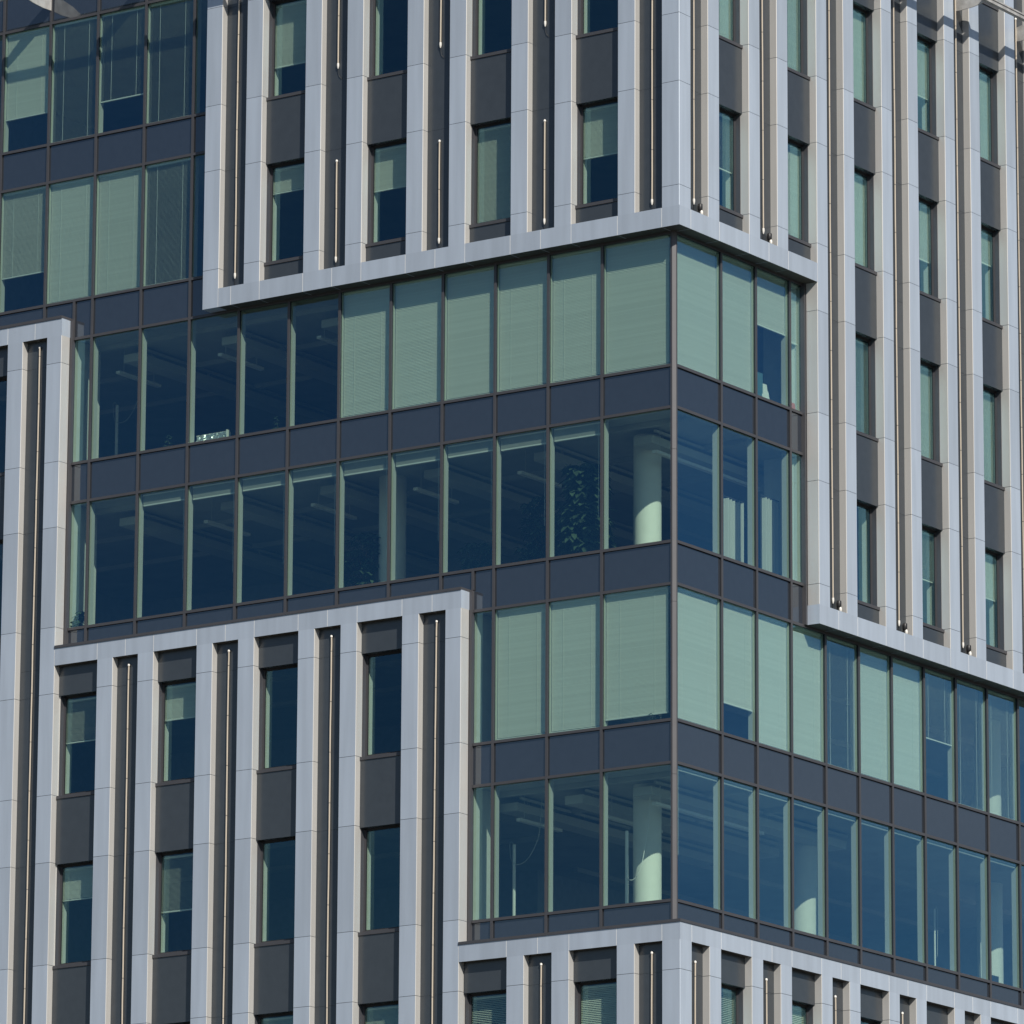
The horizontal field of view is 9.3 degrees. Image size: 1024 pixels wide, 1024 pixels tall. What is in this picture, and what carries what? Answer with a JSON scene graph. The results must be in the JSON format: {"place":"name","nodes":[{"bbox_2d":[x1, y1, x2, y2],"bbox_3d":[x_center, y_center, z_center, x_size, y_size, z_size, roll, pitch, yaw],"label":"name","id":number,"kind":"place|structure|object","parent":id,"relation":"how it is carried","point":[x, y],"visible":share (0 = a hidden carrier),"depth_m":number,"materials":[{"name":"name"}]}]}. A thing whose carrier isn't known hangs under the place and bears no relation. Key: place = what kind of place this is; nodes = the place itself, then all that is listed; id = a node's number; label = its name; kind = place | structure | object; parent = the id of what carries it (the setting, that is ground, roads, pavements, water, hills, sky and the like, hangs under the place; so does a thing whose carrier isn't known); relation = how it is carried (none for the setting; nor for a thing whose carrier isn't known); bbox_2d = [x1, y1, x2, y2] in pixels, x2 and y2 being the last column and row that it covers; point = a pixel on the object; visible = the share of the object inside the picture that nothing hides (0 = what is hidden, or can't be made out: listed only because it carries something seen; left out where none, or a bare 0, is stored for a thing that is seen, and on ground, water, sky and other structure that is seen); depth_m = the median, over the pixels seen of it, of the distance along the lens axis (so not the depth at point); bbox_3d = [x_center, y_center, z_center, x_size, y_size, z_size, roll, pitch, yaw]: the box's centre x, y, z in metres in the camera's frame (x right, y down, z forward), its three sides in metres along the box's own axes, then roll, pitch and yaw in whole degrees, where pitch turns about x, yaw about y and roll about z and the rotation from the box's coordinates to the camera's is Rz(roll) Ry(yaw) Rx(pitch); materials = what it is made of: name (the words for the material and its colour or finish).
{"place":"outdoors","nodes":[
{"label":"outdoors","id":0,"kind":"place"},
{"bbox_2d":[455,543,502,569],"bbox_3d":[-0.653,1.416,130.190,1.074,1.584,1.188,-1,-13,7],"label":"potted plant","id":1,"kind":"object","parent":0,"point":[484,550],"visible":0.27,"depth_m":130.21,"materials":[{"name":"green plant"}]},
{"label":"ground","id":2,"kind":"structure","parent":0,"visible":0},
{"bbox_2d":[0,0,1023,1023],"bbox_3d":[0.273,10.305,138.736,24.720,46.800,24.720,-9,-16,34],"label":"office building","id":3,"kind":"structure","parent":2,"relation":"on","point":[384,837],"depth_m":131.04,"materials":[{"name":"grey metal"}]},
{"bbox_2d":[2,186,45,279],"bbox_3d":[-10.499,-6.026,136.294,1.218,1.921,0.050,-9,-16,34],"label":"slatted blind","id":4,"kind":"object","parent":3,"relation":"attached to","point":[36,205],"visible":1,"depth_m":136.31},
{"bbox_2d":[6,27,49,121],"bbox_3d":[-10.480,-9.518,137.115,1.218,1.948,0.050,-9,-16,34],"label":"slatted blind","id":5,"kind":"object","parent":3,"relation":"attached to","point":[28,71],"visible":1,"depth_m":137.13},
{"bbox_2d":[23,346,40,1023],"bbox_3d":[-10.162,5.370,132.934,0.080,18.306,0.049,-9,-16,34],"label":"light tube","id":6,"kind":"object","parent":3,"relation":"attached to","point":[31,687],"visible":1,"depth_m":133.31,"materials":[{"name":"plastic"}]},
{"bbox_2d":[49,177,93,303],"bbox_3d":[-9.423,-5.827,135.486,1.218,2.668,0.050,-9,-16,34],"label":"slatted blind","id":7,"kind":"object","parent":3,"relation":"attached to","point":[71,254],"visible":1,"depth_m":135.51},
{"bbox_2d":[53,862,92,968],"bbox_3d":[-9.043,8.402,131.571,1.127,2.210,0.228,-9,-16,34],"label":"window","id":8,"kind":"structure","parent":3,"relation":"in","point":[59,884],"depth_m":131.84,"materials":[{"name":"grey metal"}]},
{"bbox_2d":[53,17,96,141],"bbox_3d":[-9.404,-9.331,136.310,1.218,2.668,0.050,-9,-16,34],"label":"slatted blind","id":9,"kind":"object","parent":3,"relation":"attached to","point":[76,22],"visible":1,"depth_m":136.36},
{"bbox_2d":[56,692,96,798],"bbox_3d":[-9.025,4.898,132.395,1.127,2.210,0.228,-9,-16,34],"label":"window","id":10,"kind":"structure","parent":3,"relation":"in","point":[63,702],"depth_m":132.67,"materials":[{"name":"grey metal"}]},
{"bbox_2d":[63,866,92,901],"bbox_3d":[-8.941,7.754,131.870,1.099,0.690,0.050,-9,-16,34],"label":"slatted blind","id":11,"kind":"object","parent":3,"relation":"attached to","point":[76,876],"visible":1,"depth_m":131.96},
{"bbox_2d":[66,697,96,743],"bbox_3d":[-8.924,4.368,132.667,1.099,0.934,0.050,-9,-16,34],"label":"slatted blind","id":12,"kind":"object","parent":3,"relation":"attached to","point":[76,701],"visible":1,"depth_m":132.75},
{"bbox_2d":[97,167,141,294],"bbox_3d":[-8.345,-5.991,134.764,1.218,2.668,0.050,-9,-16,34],"label":"slatted blind","id":13,"kind":"object","parent":3,"relation":"attached to","point":[124,262],"visible":1,"depth_m":134.79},
{"bbox_2d":[101,6,144,102],"bbox_3d":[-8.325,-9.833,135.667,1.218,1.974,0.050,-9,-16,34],"label":"slatted blind","id":14,"kind":"object","parent":3,"relation":"attached to","point":[123,12],"visible":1,"depth_m":135.69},
{"bbox_2d":[121,664,129,1023],"bbox_3d":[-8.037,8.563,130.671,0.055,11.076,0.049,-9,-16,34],"label":"light tube","id":15,"kind":"object","parent":3,"relation":"attached to","point":[125,844],"visible":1,"depth_m":131.06,"materials":[{"name":"plastic"}]},
{"bbox_2d":[146,158,190,285],"bbox_3d":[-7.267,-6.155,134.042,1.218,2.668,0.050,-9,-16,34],"label":"slatted blind","id":16,"kind":"object","parent":3,"relation":"attached to","point":[169,163],"visible":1,"depth_m":134.07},
{"bbox_2d":[149,0,192,122],"bbox_3d":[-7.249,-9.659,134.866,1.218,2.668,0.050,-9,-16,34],"label":"slatted blind","id":17,"kind":"object","parent":3,"relation":"attached to","point":[164,3],"visible":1,"depth_m":134.91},
{"bbox_2d":[152,850,192,957],"bbox_3d":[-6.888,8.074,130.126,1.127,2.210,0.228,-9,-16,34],"label":"window","id":18,"kind":"structure","parent":3,"relation":"in","point":[158,881],"depth_m":130.39,"materials":[{"name":"grey metal"}]},
{"bbox_2d":[155,679,195,786],"bbox_3d":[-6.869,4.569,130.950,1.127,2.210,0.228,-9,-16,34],"label":"window","id":19,"kind":"structure","parent":3,"relation":"in","point":[162,686],"depth_m":131.22,"materials":[{"name":"grey metal"}]},
{"bbox_2d":[161,854,192,913],"bbox_3d":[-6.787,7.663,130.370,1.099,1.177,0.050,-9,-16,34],"label":"slatted blind","id":20,"kind":"object","parent":3,"relation":"attached to","point":[177,857],"visible":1,"depth_m":130.45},
{"bbox_2d":[165,683,195,721],"bbox_3d":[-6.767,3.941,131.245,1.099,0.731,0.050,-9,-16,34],"label":"slatted blind","id":21,"kind":"object","parent":3,"relation":"attached to","point":[187,704],"visible":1,"depth_m":131.33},
{"bbox_2d":[192,480,234,572],"bbox_3d":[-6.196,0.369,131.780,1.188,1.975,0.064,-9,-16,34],"label":"raised blind","id":22,"kind":"object","parent":3,"relation":"attached to","point":[214,490],"visible":1,"depth_m":131.95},
{"bbox_2d":[222,649,229,1023],"bbox_3d":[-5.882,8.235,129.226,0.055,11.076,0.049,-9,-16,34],"label":"light tube","id":23,"kind":"object","parent":3,"relation":"attached to","point":[225,836],"visible":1,"depth_m":129.57,"materials":[{"name":"plastic"}]},
{"bbox_2d":[119,513,334,588],"bbox_3d":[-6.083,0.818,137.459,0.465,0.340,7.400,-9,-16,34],"label":"ceiling duct","id":24,"kind":"object","parent":3,"relation":"attached to","point":[226,551],"visible":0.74,"depth_m":137.16,"materials":[{"name":"metal"}]},
{"bbox_2d":[124,349,336,423],"bbox_3d":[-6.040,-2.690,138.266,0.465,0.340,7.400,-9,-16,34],"label":"ceiling duct","id":25,"kind":"object","parent":3,"relation":"attached to","point":[208,383],"visible":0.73,"depth_m":137.70,"materials":[{"name":"metal"}]},
{"bbox_2d":[243,472,284,548],"bbox_3d":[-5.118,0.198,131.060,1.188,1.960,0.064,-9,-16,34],"label":"raised blind","id":26,"kind":"object","parent":3,"relation":"attached to","point":[264,482],"visible":1,"depth_m":131.24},
{"bbox_2d":[254,837,295,946],"bbox_3d":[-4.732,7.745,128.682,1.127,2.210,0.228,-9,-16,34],"label":"window","id":27,"kind":"structure","parent":3,"relation":"in","point":[260,844],"depth_m":128.94,"materials":[{"name":"grey metal"}]},
{"bbox_2d":[256,664,297,773],"bbox_3d":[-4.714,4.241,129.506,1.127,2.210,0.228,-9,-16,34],"label":"window","id":28,"kind":"structure","parent":3,"relation":"in","point":[262,690],"depth_m":129.79,"materials":[{"name":"grey metal"}]},
{"bbox_2d":[264,159,304,265],"bbox_3d":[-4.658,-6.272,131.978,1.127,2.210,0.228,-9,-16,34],"label":"window","id":29,"kind":"structure","parent":3,"relation":"in","point":[269,210],"depth_m":132.25,"materials":[{"name":"grey metal"}]},
{"bbox_2d":[266,0,304,100],"bbox_3d":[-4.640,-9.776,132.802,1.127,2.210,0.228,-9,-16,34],"label":"window","id":30,"kind":"structure","parent":3,"relation":"in","point":[272,5],"depth_m":133.10,"materials":[{"name":"grey metal"}]},
{"bbox_2d":[273,164,303,194],"bbox_3d":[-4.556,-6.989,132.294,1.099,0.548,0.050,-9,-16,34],"label":"slatted blind","id":31,"kind":"object","parent":3,"relation":"attached to","point":[286,170],"visible":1,"depth_m":132.38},
{"bbox_2d":[275,0,306,68],"bbox_3d":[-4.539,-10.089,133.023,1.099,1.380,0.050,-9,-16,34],"label":"slatted blind","id":32,"kind":"object","parent":3,"relation":"attached to","point":[289,32],"visible":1,"depth_m":133.10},
{"bbox_2d":[293,464,335,548],"bbox_3d":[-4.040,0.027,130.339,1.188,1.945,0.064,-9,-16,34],"label":"raised blind","id":33,"kind":"object","parent":3,"relation":"attached to","point":[316,473],"visible":1,"depth_m":130.52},
{"bbox_2d":[222,332,436,405],"bbox_3d":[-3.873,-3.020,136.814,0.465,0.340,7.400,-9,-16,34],"label":"ceiling duct","id":34,"kind":"object","parent":3,"relation":"attached to","point":[278,357],"visible":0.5,"depth_m":135.15,"materials":[{"name":"metal"}]},
{"bbox_2d":[326,635,332,1023],"bbox_3d":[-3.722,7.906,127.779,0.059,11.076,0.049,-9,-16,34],"label":"light tube","id":35,"kind":"object","parent":3,"relation":"attached to","point":[331,636],"visible":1,"depth_m":128.09,"materials":[{"name":"plastic"}]},
{"bbox_2d":[221,496,438,574],"bbox_3d":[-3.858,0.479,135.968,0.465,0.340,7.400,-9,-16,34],"label":"ceiling duct","id":36,"kind":"object","parent":3,"relation":"attached to","point":[304,528],"visible":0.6,"depth_m":135.06,"materials":[{"name":"metal"}]},
{"bbox_2d":[333,532,380,588],"bbox_3d":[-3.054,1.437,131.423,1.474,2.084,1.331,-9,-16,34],"label":"potted plant","id":37,"kind":"object","parent":3,"relation":"on","point":[368,566],"visible":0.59,"depth_m":131.31,"materials":[{"name":"green plant"}]},
{"bbox_2d":[344,456,387,508],"bbox_3d":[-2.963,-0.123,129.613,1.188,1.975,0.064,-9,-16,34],"label":"raised blind","id":38,"kind":"object","parent":3,"relation":"attached to","point":[366,466],"visible":1,"depth_m":129.78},
{"bbox_2d":[343,285,389,416],"bbox_3d":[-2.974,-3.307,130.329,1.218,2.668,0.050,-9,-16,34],"label":"slatted blind","id":39,"kind":"object","parent":3,"relation":"attached to","point":[366,355],"visible":1,"depth_m":130.35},
{"bbox_2d":[358,825,399,935],"bbox_3d":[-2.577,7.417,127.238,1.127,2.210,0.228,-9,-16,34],"label":"window","id":40,"kind":"structure","parent":3,"relation":"in","point":[363,864],"depth_m":127.50,"materials":[{"name":"grey metal"}]},
{"bbox_2d":[360,650,401,759],"bbox_3d":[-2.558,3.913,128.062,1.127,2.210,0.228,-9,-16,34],"label":"window","id":41,"kind":"structure","parent":3,"relation":"in","point":[365,679],"depth_m":128.34,"materials":[{"name":"grey metal"}]},
{"bbox_2d":[365,139,406,246],"bbox_3d":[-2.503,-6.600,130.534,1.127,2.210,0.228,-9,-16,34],"label":"window","id":42,"kind":"structure","parent":3,"relation":"in","point":[371,149],"depth_m":130.81,"materials":[{"name":"grey metal"}]},
{"bbox_2d":[367,0,406,80],"bbox_3d":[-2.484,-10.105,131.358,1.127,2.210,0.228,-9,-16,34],"label":"window","id":43,"kind":"structure","parent":3,"relation":"in","point":[372,30],"depth_m":131.58,"materials":[{"name":"grey metal"}]},
{"bbox_2d":[374,144,406,192],"bbox_3d":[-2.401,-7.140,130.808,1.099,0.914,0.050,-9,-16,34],"label":"slatted blind","id":44,"kind":"object","parent":3,"relation":"attached to","point":[396,171],"visible":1,"depth_m":130.88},
{"bbox_2d":[396,447,439,525],"bbox_3d":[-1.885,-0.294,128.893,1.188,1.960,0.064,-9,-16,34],"label":"raised blind","id":45,"kind":"object","parent":3,"relation":"attached to","point":[417,457],"visible":1,"depth_m":129.06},
{"bbox_2d":[395,276,441,408],"bbox_3d":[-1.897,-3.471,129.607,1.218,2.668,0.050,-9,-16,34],"label":"slatted blind","id":46,"kind":"object","parent":3,"relation":"attached to","point":[418,348],"visible":1,"depth_m":129.63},
{"bbox_2d":[320,481,530,559],"bbox_3d":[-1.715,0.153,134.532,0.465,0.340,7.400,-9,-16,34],"label":"ceiling duct","id":47,"kind":"object","parent":3,"relation":"hanging from","point":[457,531],"visible":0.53,"depth_m":134.27,"materials":[{"name":"metal"}]},
{"bbox_2d":[431,620,437,1023],"bbox_3d":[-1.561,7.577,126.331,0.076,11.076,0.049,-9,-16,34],"label":"light tube","id":48,"kind":"object","parent":3,"relation":"attached to","point":[436,621],"visible":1,"depth_m":126.61,"materials":[{"name":"plastic"}]},
{"bbox_2d":[447,267,493,399],"bbox_3d":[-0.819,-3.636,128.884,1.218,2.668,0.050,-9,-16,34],"label":"slatted blind","id":49,"kind":"object","parent":3,"relation":"attached to","point":[470,335],"visible":1,"depth_m":128.91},
{"bbox_2d":[448,439,492,490],"bbox_3d":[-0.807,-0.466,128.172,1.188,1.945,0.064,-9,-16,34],"label":"raised blind","id":50,"kind":"object","parent":3,"relation":"attached to","point":[471,448],"visible":1,"depth_m":128.34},
{"bbox_2d":[469,119,510,227],"bbox_3d":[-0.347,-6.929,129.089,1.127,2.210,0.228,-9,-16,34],"label":"window","id":51,"kind":"structure","parent":3,"relation":"in","point":[474,139],"depth_m":129.38,"materials":[{"name":"grey metal"}]},
{"bbox_2d":[477,124,510,222],"bbox_3d":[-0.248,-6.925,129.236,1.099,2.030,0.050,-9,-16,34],"label":"slatted blind","id":52,"kind":"object","parent":3,"relation":"attached to","point":[493,176],"visible":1,"depth_m":129.31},
{"bbox_2d":[497,604,545,739],"bbox_3d":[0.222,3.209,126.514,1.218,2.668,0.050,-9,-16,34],"label":"slatted blind","id":53,"kind":"object","parent":3,"relation":"attached to","point":[521,670],"visible":1,"depth_m":126.53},
{"bbox_2d":[499,257,546,391],"bbox_3d":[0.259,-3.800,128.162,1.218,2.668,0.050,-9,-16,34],"label":"slatted blind","id":54,"kind":"object","parent":3,"relation":"attached to","point":[523,323],"visible":1,"depth_m":128.18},
{"bbox_2d":[501,430,545,525],"bbox_3d":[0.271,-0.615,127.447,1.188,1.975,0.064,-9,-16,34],"label":"raised blind","id":55,"kind":"object","parent":3,"relation":"attached to","point":[520,441],"visible":1,"depth_m":127.61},
{"bbox_2d":[424,464,632,544],"bbox_3d":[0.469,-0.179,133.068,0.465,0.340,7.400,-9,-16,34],"label":"ceiling duct","id":56,"kind":"object","parent":3,"relation":"hanging from","point":[468,485],"visible":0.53,"depth_m":131.56,"materials":[{"name":"metal"}]},
{"bbox_2d":[512,495,565,562],"bbox_3d":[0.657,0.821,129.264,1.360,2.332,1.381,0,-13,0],"label":"potted plant","id":57,"kind":"object","parent":3,"relation":"on","point":[533,550],"visible":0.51,"depth_m":129.34,"materials":[{"name":"green plant"}]},
{"bbox_2d":[551,596,599,732],"bbox_3d":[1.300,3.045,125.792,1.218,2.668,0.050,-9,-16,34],"label":"slatted blind","id":58,"kind":"object","parent":3,"relation":"attached to","point":[575,663],"visible":1,"depth_m":125.81,"materials":[{"name":"plastic"}]},
{"bbox_2d":[552,248,600,382],"bbox_3d":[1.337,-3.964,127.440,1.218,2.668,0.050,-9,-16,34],"label":"slatted blind","id":59,"kind":"object","parent":3,"relation":"attached to","point":[576,308],"visible":1,"depth_m":127.46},
{"bbox_2d":[554,422,599,516],"bbox_3d":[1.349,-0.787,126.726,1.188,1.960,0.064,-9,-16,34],"label":"raised blind","id":60,"kind":"object","parent":3,"relation":"attached to","point":[577,432],"visible":1,"depth_m":126.89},
{"bbox_2d":[554,461,617,555],"bbox_3d":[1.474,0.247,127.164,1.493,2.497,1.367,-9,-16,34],"label":"potted plant","id":61,"kind":"object","parent":3,"relation":"on","point":[580,503],"visible":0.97,"depth_m":126.99,"materials":[{"name":"green plant"}]},
{"bbox_2d":[575,99,617,208],"bbox_3d":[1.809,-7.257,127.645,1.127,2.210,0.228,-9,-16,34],"label":"window","id":62,"kind":"structure","parent":3,"relation":"in","point":[580,109],"depth_m":127.93,"materials":[{"name":"grey metal"}]},
{"bbox_2d":[581,983,616,1023],"bbox_3d":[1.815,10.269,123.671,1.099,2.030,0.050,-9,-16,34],"label":"slatted blind","id":63,"kind":"object","parent":3,"relation":"attached to","point":[600,1013],"visible":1,"depth_m":123.88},
{"bbox_2d":[584,103,617,159],"bbox_3d":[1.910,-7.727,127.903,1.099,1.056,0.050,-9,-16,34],"label":"slatted blind","id":64,"kind":"object","parent":3,"relation":"attached to","point":[602,109],"visible":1,"depth_m":127.97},
{"bbox_2d":[500,797,712,865],"bbox_3d":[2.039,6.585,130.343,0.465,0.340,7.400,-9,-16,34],"label":"ceiling duct","id":65,"kind":"object","parent":3,"relation":"hanging from","point":[591,829],"visible":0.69,"depth_m":129.49,"materials":[{"name":"metal"}]},
{"bbox_2d":[606,586,668,720],"bbox_3d":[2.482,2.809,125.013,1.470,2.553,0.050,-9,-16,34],"label":"slatted blind","id":66,"kind":"object","parent":3,"relation":"attached to","point":[637,654],"visible":1,"depth_m":125.01,"materials":[{"name":"plastic"}]},
{"bbox_2d":[606,236,669,373],"bbox_3d":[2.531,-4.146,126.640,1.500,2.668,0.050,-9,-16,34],"label":"slatted blind","id":67,"kind":"object","parent":3,"relation":"attached to","point":[638,302],"visible":1,"depth_m":126.64,"materials":[{"name":"plastic"}]},
{"bbox_2d":[534,445,747,527],"bbox_3d":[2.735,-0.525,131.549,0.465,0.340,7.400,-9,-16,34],"label":"ceiling duct","id":68,"kind":"object","parent":3,"relation":"hanging from","point":[686,506],"visible":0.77,"depth_m":130.98,"materials":[{"name":"metal"}]},
{"bbox_2d":[565,789,780,858],"bbox_3d":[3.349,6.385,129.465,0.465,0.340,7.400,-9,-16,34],"label":"ceiling duct","id":69,"kind":"object","parent":3,"relation":"hanging from","point":[685,830],"visible":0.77,"depth_m":129.53,"materials":[{"name":"metal"}]},
{"bbox_2d":[677,237,715,377],"bbox_3d":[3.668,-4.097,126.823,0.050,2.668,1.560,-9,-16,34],"label":"slatted blind","id":70,"kind":"object","parent":3,"relation":"attached to","point":[696,315],"visible":1,"depth_m":126.88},
{"bbox_2d":[678,587,716,729],"bbox_3d":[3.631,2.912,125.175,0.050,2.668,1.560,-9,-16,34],"label":"slatted blind","id":71,"kind":"object","parent":3,"relation":"attached to","point":[697,694],"visible":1,"depth_m":125.23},
{"bbox_2d":[634,429,763,491],"bbox_3d":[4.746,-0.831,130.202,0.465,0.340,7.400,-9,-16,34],"label":"ceiling duct","id":72,"kind":"object","parent":3,"relation":"attached to","point":[650,442],"visible":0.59,"depth_m":128.39,"materials":[{"name":"metal"}]},
{"bbox_2d":[719,107,742,217],"bbox_3d":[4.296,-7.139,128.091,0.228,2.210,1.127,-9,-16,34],"label":"window","id":73,"kind":"structure","parent":3,"relation":"in","point":[736,210],"depth_m":128.53,"materials":[{"name":"grey metal"}]},
{"bbox_2d":[723,495,743,562],"bbox_3d":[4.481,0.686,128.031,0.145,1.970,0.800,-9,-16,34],"label":"curtain","id":74,"kind":"object","parent":3,"relation":"hanging from","point":[733,529],"visible":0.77,"depth_m":128.10,"materials":[{"name":"white fabric"}]},
{"bbox_2d":[722,255,750,391],"bbox_3d":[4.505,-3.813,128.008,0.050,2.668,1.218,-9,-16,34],"label":"slatted blind","id":75,"kind":"object","parent":3,"relation":"attached to","point":[736,325],"visible":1,"depth_m":128.09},
{"bbox_2d":[723,602,752,711],"bbox_3d":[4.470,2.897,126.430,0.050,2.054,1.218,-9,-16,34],"label":"slatted blind","id":76,"kind":"object","parent":3,"relation":"attached to","point":[737,643],"visible":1,"depth_m":126.50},
{"bbox_2d":[634,781,847,850],"bbox_3d":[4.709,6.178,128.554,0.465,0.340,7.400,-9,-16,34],"label":"ceiling duct","id":77,"kind":"object","parent":3,"relation":"attached to","point":[734,816],"visible":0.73,"depth_m":128.08,"materials":[{"name":"metal"}]},
{"bbox_2d":[760,495,779,574],"bbox_3d":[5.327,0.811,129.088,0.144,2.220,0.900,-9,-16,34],"label":"curtain","id":78,"kind":"object","parent":3,"relation":"hanging from","point":[769,535],"visible":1,"depth_m":129.03,"materials":[{"name":"white fabric"}]},
{"bbox_2d":[757,270,784,335],"bbox_3d":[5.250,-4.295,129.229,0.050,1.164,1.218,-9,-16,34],"label":"slatted blind","id":79,"kind":"object","parent":3,"relation":"attached to","point":[770,302],"visible":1,"depth_m":129.29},
{"bbox_2d":[758,614,786,749],"bbox_3d":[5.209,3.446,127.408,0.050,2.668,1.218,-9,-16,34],"label":"slatted blind","id":80,"kind":"object","parent":3,"relation":"attached to","point":[772,677],"visible":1,"depth_m":127.48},
{"bbox_2d":[788,144,799,238],"bbox_3d":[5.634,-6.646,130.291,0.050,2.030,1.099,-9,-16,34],"label":"slatted blind","id":81,"kind":"object","parent":3,"relation":"attached to","point":[795,150],"visible":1,"depth_m":130.58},
{"bbox_2d":[787,0,809,79],"bbox_3d":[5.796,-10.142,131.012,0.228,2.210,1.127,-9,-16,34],"label":"window","id":82,"kind":"structure","parent":3,"relation":"in","point":[803,72],"depth_m":131.39,"materials":[{"name":"grey metal"}]},
{"bbox_2d":[788,138,810,246],"bbox_3d":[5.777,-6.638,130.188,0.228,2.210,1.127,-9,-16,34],"label":"window","id":83,"kind":"structure","parent":3,"relation":"in","point":[804,239],"depth_m":130.62,"materials":[{"name":"grey metal"}]},
{"bbox_2d":[793,626,820,760],"bbox_3d":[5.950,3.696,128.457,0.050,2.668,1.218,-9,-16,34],"label":"slatted blind","id":84,"kind":"object","parent":3,"relation":"attached to","point":[806,693],"visible":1,"depth_m":128.53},
{"bbox_2d":[828,0,833,602],"bbox_3d":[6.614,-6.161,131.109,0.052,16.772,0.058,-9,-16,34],"label":"light tube","id":85,"kind":"object","parent":3,"relation":"attached to","point":[830,298],"visible":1,"depth_m":130.66,"materials":[{"name":"plastic"}]},
{"bbox_2d":[853,10,863,101],"bbox_3d":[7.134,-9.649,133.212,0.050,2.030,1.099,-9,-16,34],"label":"slatted blind","id":86,"kind":"object","parent":3,"relation":"attached to","point":[856,15],"visible":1,"depth_m":133.49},
{"bbox_2d":[854,174,864,266],"bbox_3d":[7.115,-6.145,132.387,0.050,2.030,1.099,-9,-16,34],"label":"slatted blind","id":87,"kind":"object","parent":3,"relation":"attached to","point":[860,179],"visible":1,"depth_m":132.68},
{"bbox_2d":[853,5,875,110],"bbox_3d":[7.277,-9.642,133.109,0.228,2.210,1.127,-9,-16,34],"label":"window","id":88,"kind":"structure","parent":3,"relation":"in","point":[868,15],"depth_m":133.55,"materials":[{"name":"grey metal"}]},
{"bbox_2d":[854,168,876,274],"bbox_3d":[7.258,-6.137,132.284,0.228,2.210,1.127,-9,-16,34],"label":"window","id":89,"kind":"structure","parent":3,"relation":"in","point":[869,178],"depth_m":132.74,"materials":[{"name":"grey metal"}]},
{"bbox_2d":[855,334,878,441],"bbox_3d":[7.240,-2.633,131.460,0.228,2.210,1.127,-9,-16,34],"label":"window","id":90,"kind":"structure","parent":3,"relation":"in","point":[871,434],"depth_m":131.90,"materials":[{"name":"grey metal"}]},
{"bbox_2d":[857,502,879,610],"bbox_3d":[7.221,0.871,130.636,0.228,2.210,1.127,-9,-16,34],"label":"window","id":91,"kind":"structure","parent":3,"relation":"in","point":[872,510],"depth_m":131.10,"materials":[{"name":"grey metal"}]},
{"bbox_2d":[860,648,887,781],"bbox_3d":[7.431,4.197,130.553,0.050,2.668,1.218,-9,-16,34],"label":"slatted blind","id":92,"kind":"object","parent":3,"relation":"attached to","point":[873,714],"visible":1,"depth_m":130.63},
{"bbox_2d":[893,0,899,625],"bbox_3d":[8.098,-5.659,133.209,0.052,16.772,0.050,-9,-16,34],"label":"light tube","id":93,"kind":"object","parent":3,"relation":"attached to","point":[896,321],"visible":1,"depth_m":132.84,"materials":[{"name":"plastic"}]},
{"bbox_2d":[893,659,919,790],"bbox_3d":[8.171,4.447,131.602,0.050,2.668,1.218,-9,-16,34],"label":"slatted blind","id":94,"kind":"object","parent":3,"relation":"attached to","point":[906,720],"visible":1,"depth_m":131.68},
{"bbox_2d":[920,366,930,458],"bbox_3d":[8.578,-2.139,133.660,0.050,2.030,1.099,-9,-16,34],"label":"slatted blind","id":95,"kind":"object","parent":3,"relation":"attached to","point":[924,369],"visible":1,"depth_m":133.96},
{"bbox_2d":[917,36,938,139],"bbox_3d":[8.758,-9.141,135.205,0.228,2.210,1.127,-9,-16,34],"label":"window","id":96,"kind":"structure","parent":3,"relation":"in","point":[931,46],"depth_m":135.66,"materials":[{"name":"grey metal"}]},
{"bbox_2d":[919,197,940,301],"bbox_3d":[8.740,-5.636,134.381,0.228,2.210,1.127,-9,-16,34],"label":"window","id":97,"kind":"structure","parent":3,"relation":"in","point":[933,207],"depth_m":134.83,"materials":[{"name":"grey metal"}]},
{"bbox_2d":[920,360,942,466],"bbox_3d":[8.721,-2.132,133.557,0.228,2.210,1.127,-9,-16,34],"label":"window","id":98,"kind":"structure","parent":3,"relation":"in","point":[935,369],"depth_m":133.98,"materials":[{"name":"grey metal"}]},
{"bbox_2d":[922,526,944,632],"bbox_3d":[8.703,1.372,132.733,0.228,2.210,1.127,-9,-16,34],"label":"window","id":99,"kind":"structure","parent":3,"relation":"in","point":[937,626],"depth_m":133.16,"materials":[{"name":"grey metal"}]},
{"bbox_2d":[954,0,963,647],"bbox_3d":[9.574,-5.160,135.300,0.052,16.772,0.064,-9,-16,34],"label":"light tube","id":100,"kind":"object","parent":3,"relation":"attached to","point":[959,325],"visible":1,"depth_m":135.03,"materials":[{"name":"plastic"}]},
{"bbox_2d":[979,66,1000,168],"bbox_3d":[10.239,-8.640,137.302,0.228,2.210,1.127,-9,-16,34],"label":"window","id":101,"kind":"structure","parent":3,"relation":"in","point":[993,76],"depth_m":137.72,"materials":[{"name":"grey metal"}]},
{"bbox_2d":[981,225,1002,328],"bbox_3d":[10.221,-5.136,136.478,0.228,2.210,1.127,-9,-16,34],"label":"window","id":102,"kind":"structure","parent":3,"relation":"in","point":[995,234],"depth_m":136.92,"materials":[{"name":"grey metal"}]},
{"bbox_2d":[983,386,1004,490],"bbox_3d":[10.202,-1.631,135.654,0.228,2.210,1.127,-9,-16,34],"label":"window","id":103,"kind":"structure","parent":3,"relation":"in","point":[997,395],"depth_m":136.09,"materials":[{"name":"grey metal"}]},
{"bbox_2d":[985,549,1006,653],"bbox_3d":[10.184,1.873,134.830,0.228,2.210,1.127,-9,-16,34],"label":"window","id":104,"kind":"structure","parent":3,"relation":"in","point":[999,557],"depth_m":135.26,"materials":[{"name":"grey metal"}]},
{"bbox_2d":[1014,18,1023,608],"bbox_3d":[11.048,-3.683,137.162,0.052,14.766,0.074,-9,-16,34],"label":"light tube","id":105,"kind":"object","parent":3,"relation":"attached to","point":[1015,19],"visible":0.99,"depth_m":137.32,"materials":[{"name":"plastic"}]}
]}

